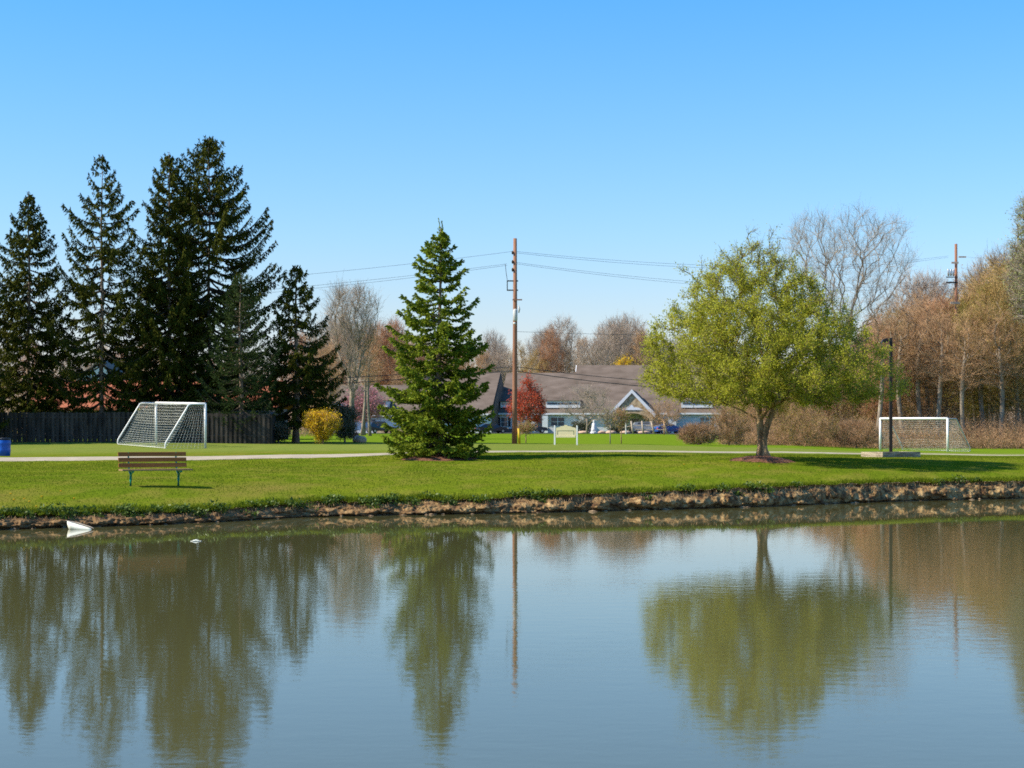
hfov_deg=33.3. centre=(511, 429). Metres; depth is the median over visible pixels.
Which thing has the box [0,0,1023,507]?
sky
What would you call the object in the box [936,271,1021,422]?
woodland tree
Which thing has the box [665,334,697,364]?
woodland tree
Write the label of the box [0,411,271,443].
board fence
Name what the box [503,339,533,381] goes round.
woodland tree
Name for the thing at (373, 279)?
overhead wire
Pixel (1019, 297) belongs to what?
poplar tree
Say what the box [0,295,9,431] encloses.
spruce tree
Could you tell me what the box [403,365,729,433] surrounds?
long house
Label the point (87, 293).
spruce tree
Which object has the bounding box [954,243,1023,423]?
woodland tree
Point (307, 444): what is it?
ground
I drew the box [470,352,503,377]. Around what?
woodland tree
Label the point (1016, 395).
woodland tree
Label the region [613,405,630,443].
sapling
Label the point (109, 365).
grey house
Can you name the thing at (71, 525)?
drain chute
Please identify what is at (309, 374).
spruce tree
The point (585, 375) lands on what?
overhead wire
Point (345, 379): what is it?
woodland tree
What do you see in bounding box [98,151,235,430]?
spruce tree
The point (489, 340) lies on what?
woodland tree
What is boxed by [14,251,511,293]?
overhead wire
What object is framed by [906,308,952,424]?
woodland tree
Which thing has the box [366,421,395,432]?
parked car
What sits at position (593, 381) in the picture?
overhead wire
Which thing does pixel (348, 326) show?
bare tree
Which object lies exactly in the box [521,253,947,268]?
overhead wire
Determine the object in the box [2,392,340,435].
undergrowth
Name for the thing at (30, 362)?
woodland tree
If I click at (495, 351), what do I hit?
woodland tree
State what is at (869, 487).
bank roots
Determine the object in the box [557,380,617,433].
bare ornamental tree
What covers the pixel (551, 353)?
woodland tree
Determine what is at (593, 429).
statue
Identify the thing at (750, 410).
woodland tree
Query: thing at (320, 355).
woodland tree
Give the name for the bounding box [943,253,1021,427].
woodland tree
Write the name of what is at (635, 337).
woodland tree
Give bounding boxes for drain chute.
[66,520,93,529]
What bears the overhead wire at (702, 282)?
attached to the utility pole at (514, 379)
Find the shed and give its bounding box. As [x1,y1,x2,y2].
[235,411,276,442]
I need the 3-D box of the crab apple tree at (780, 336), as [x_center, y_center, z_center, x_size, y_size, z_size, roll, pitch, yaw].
[8.932,-3.017,58.630,9.631,8.332,8.121,0,0,0]
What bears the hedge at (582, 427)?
on the ground at (307, 444)
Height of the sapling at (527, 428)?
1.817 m
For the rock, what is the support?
on the ground at (307, 444)
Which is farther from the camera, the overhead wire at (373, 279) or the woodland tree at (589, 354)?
the woodland tree at (589, 354)
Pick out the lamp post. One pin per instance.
(890, 409)
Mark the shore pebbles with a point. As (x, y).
(517, 512)
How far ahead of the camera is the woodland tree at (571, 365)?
377.82 m
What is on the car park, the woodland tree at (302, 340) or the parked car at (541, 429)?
the parked car at (541, 429)
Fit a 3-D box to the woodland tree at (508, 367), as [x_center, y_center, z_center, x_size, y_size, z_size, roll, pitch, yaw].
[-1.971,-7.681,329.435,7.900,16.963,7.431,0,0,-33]
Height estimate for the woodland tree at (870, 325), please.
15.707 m
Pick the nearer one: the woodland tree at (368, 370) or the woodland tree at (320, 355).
the woodland tree at (368, 370)
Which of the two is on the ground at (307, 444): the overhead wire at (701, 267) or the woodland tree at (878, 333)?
the woodland tree at (878, 333)
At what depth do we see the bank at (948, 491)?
46.19 m
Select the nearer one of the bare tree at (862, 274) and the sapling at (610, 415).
the sapling at (610, 415)
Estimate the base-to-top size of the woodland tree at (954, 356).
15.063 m
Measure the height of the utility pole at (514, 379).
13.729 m
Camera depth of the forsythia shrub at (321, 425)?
103.10 m
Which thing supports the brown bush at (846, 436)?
on the ground at (307, 444)
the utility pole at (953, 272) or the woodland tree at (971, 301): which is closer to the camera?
the woodland tree at (971, 301)
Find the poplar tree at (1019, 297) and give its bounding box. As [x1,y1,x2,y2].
[995,190,1023,326]
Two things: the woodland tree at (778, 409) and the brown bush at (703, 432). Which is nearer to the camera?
the brown bush at (703, 432)
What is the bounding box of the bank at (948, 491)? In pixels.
[0,481,1023,529]
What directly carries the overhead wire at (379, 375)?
attached to the utility pole at (514, 379)
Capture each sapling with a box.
[517,421,537,442]
[596,407,622,443]
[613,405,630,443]
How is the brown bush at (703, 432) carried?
on the ground at (307, 444)
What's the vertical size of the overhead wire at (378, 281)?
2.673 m
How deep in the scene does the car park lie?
257.93 m
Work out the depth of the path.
66.86 m
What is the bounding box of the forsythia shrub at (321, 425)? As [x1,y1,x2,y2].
[301,407,342,443]
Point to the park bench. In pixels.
(159, 459)
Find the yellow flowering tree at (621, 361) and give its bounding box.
[610,353,637,364]
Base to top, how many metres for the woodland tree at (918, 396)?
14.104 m
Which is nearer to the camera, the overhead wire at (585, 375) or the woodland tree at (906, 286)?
the overhead wire at (585, 375)
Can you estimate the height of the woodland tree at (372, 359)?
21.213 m
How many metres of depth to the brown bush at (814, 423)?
137.45 m
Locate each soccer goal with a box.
[117,402,206,448]
[879,417,970,451]
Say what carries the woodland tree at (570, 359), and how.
on the ground at (307, 444)
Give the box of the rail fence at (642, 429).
[623,421,667,433]
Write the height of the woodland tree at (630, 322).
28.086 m
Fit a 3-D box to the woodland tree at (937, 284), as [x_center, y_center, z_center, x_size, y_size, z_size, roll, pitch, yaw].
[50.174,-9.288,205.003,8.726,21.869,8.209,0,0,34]
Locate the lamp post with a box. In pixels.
[881,338,892,451]
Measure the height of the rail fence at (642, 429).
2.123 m
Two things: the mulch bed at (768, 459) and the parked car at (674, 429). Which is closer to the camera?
the mulch bed at (768, 459)
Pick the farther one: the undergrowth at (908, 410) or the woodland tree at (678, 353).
the woodland tree at (678, 353)
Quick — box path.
[0,450,1018,460]
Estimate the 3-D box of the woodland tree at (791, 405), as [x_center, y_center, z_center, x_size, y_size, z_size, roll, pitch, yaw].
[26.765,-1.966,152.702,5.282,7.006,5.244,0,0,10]
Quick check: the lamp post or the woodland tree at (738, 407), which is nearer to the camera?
the lamp post
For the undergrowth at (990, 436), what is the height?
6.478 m
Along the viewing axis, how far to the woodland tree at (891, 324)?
197.39 m
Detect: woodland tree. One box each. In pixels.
[4,364,23,412]
[19,343,43,416]
[278,331,314,413]
[287,329,318,431]
[305,312,355,384]
[311,346,344,411]
[317,333,356,380]
[320,339,343,435]
[328,335,359,384]
[343,324,379,434]
[351,317,389,435]
[354,329,383,380]
[358,318,396,384]
[372,307,405,384]
[373,316,408,382]
[387,342,424,384]
[459,351,483,368]
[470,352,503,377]
[476,326,507,369]
[478,338,511,385]
[485,348,520,384]
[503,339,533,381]
[520,347,554,372]
[521,330,559,368]
[528,326,564,372]
[535,320,567,372]
[540,310,584,372]
[556,346,577,372]
[563,336,601,372]
[566,335,613,369]
[591,317,641,364]
[594,314,631,363]
[603,310,648,364]
[612,320,660,364]
[623,327,656,364]
[644,342,669,362]
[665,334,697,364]
[727,381,752,424]
[745,403,768,428]
[763,378,793,443]
[783,379,836,426]
[816,358,858,424]
[842,365,888,418]
[849,308,893,411]
[852,322,911,426]
[853,311,922,403]
[854,302,915,442]
[859,305,944,417]
[861,308,912,408]
[872,296,936,446]
[879,270,945,322]
[890,285,935,396]
[892,292,949,430]
[897,299,953,420]
[898,266,962,319]
[901,287,970,421]
[903,308,983,425]
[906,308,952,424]
[911,305,969,440]
[918,292,979,425]
[921,298,998,431]
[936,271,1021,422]
[937,289,994,426]
[937,311,994,446]
[938,254,1022,425]
[940,257,992,429]
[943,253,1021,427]
[947,263,1023,428]
[949,278,1023,425]
[952,293,1014,446]
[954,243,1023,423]
[965,236,1020,286]
[967,307,1023,447]
[977,254,1023,415]
[986,311,1023,445]
[993,279,1023,412]
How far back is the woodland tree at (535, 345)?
377.33 m
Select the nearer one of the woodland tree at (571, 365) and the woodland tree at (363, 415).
the woodland tree at (363, 415)
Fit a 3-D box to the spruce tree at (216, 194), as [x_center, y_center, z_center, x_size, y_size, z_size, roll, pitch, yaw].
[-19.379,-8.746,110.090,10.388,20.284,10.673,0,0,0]
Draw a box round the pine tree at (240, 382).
[194,272,282,442]
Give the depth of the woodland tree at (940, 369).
148.01 m
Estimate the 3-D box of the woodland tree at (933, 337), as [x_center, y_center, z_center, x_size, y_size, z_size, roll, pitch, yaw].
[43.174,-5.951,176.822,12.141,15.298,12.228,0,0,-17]
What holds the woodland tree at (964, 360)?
on the ground at (307, 444)
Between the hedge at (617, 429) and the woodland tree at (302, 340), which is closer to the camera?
the woodland tree at (302, 340)
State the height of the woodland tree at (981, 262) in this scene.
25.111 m
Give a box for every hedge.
[568,420,591,431]
[606,421,628,432]
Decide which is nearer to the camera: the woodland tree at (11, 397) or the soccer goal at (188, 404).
the soccer goal at (188, 404)
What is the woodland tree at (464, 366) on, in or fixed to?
on the ground at (307, 444)
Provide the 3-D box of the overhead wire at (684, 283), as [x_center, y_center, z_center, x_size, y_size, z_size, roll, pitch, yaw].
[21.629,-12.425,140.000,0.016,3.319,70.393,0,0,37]
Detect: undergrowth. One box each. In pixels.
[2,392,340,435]
[691,379,1020,433]
[716,399,1023,448]
[777,395,944,446]
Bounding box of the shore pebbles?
[9,498,1013,529]
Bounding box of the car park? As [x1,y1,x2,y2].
[626,433,711,434]
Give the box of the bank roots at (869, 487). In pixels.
[4,481,1023,527]
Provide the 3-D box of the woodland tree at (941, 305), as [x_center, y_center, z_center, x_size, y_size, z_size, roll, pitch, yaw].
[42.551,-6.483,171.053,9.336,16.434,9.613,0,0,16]
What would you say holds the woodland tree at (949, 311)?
on the ground at (307, 444)
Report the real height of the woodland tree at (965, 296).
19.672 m
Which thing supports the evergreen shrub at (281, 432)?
on the ground at (307, 444)
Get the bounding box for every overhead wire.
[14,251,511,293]
[24,366,512,392]
[32,264,502,304]
[34,371,509,399]
[65,265,506,306]
[517,251,944,265]
[517,262,948,287]
[517,328,901,334]
[517,371,884,391]
[519,367,810,383]
[520,264,940,289]
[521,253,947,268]
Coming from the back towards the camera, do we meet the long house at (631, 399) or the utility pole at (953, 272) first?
the long house at (631, 399)
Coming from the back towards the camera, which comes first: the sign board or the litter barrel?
the sign board
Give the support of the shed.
on the ground at (307, 444)
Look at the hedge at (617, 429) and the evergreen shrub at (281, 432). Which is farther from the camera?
the hedge at (617, 429)
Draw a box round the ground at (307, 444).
[0,430,1023,514]
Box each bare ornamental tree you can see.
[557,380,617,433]
[640,399,688,434]
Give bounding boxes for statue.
[590,420,597,433]
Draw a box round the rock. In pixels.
[352,435,366,442]
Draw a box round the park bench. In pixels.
[118,452,192,485]
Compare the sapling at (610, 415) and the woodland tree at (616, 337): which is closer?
the sapling at (610, 415)
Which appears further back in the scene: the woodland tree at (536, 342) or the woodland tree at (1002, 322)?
the woodland tree at (536, 342)
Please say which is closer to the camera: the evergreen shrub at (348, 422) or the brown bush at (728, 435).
the evergreen shrub at (348, 422)
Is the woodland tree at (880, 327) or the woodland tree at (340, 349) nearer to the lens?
the woodland tree at (880, 327)
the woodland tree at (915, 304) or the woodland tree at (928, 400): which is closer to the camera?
the woodland tree at (928, 400)
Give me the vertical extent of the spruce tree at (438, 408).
9.547 m
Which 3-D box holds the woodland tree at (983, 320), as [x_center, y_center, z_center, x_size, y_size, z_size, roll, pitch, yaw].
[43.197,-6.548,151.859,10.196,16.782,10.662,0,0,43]
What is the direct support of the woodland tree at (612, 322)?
on the ground at (307, 444)
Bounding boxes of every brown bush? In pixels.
[675,420,724,444]
[707,405,754,444]
[771,402,840,445]
[824,415,888,447]
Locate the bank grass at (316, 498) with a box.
[0,475,1023,516]
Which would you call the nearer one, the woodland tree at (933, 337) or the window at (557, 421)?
the woodland tree at (933, 337)
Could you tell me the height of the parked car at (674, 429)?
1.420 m
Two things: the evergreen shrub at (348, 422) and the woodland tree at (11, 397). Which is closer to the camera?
the evergreen shrub at (348, 422)
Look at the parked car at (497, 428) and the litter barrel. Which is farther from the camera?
the parked car at (497, 428)
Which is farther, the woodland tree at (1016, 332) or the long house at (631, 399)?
the long house at (631, 399)
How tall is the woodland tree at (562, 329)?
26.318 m
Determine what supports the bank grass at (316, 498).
on the bank at (948, 491)
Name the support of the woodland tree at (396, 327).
on the ground at (307, 444)
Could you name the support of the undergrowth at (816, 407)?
on the ground at (307, 444)
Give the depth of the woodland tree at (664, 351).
357.82 m
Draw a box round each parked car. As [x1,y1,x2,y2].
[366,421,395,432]
[476,424,507,432]
[517,424,547,432]
[631,422,655,432]
[654,424,684,433]
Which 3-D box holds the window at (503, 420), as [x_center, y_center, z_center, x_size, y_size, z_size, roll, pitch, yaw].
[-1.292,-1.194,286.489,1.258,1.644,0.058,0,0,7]
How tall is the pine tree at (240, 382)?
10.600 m
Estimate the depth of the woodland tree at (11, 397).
198.64 m
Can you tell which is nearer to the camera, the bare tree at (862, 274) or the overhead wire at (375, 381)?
the overhead wire at (375, 381)
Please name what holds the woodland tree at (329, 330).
on the ground at (307, 444)
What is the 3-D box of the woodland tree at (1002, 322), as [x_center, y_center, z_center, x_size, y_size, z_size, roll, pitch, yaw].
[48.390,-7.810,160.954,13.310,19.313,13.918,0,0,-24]
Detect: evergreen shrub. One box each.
[274,417,294,442]
[332,400,359,442]
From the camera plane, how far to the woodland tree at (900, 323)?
155.75 m
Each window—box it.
[500,417,507,426]
[550,417,564,425]
[700,417,714,424]
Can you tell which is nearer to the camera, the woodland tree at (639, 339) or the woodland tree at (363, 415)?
the woodland tree at (363, 415)
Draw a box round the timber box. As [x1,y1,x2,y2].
[861,451,919,456]
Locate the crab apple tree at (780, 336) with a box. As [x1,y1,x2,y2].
[636,223,917,455]
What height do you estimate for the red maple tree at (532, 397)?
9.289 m
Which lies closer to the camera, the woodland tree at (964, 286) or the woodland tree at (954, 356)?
the woodland tree at (954, 356)
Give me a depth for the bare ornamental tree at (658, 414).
244.86 m
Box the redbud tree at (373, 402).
[340,386,389,434]
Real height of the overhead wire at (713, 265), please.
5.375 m
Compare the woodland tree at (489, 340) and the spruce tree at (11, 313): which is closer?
the spruce tree at (11, 313)
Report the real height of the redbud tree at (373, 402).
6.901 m
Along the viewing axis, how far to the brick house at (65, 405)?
132.85 m
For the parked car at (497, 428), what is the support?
on the car park
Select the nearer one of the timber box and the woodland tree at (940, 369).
the timber box
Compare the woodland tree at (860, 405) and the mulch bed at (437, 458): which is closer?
the mulch bed at (437, 458)
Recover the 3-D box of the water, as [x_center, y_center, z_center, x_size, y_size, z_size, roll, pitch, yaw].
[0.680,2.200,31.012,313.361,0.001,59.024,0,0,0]
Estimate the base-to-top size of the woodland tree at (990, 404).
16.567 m
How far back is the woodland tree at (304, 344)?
382.86 m
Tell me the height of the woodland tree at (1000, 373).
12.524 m
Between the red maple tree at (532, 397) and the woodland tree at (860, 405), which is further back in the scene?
the red maple tree at (532, 397)
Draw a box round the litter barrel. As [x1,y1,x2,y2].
[0,438,10,455]
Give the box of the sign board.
[554,425,577,444]
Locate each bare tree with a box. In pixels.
[319,278,387,437]
[775,198,925,412]
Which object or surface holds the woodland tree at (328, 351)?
on the ground at (307, 444)
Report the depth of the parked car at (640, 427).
261.12 m
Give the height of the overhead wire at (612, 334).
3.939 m
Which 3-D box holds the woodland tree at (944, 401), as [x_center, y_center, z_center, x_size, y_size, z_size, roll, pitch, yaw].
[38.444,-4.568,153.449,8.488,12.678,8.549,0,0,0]
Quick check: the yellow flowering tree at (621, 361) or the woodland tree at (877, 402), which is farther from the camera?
the yellow flowering tree at (621, 361)
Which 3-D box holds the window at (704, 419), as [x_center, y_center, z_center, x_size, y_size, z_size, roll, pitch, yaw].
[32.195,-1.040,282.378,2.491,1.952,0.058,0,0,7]
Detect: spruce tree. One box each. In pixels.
[0,191,82,441]
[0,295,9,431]
[41,154,157,439]
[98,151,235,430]
[124,135,290,423]
[245,265,347,442]
[373,218,495,459]
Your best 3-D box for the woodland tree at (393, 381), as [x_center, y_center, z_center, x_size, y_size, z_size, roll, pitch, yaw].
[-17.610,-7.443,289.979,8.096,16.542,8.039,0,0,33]
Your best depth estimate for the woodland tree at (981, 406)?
151.66 m
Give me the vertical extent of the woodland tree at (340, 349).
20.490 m
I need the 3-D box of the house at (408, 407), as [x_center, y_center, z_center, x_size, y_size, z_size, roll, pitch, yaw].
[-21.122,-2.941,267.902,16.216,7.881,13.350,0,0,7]
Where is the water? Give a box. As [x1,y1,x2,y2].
[0,499,1023,767]
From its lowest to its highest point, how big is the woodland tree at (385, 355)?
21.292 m
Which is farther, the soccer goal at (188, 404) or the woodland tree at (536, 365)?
the woodland tree at (536, 365)
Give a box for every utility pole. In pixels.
[505,238,521,443]
[946,244,965,427]
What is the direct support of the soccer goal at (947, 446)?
on the ground at (307, 444)
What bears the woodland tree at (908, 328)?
on the ground at (307, 444)
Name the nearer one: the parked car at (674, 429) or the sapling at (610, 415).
the sapling at (610, 415)
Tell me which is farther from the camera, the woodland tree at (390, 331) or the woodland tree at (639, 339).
the woodland tree at (390, 331)
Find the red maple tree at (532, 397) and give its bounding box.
[505,370,547,433]
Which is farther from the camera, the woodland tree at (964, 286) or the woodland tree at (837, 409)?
the woodland tree at (964, 286)
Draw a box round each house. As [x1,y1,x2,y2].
[31,381,292,438]
[78,360,124,380]
[327,385,429,432]
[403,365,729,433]
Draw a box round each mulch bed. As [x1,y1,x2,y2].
[401,455,476,460]
[729,456,793,462]

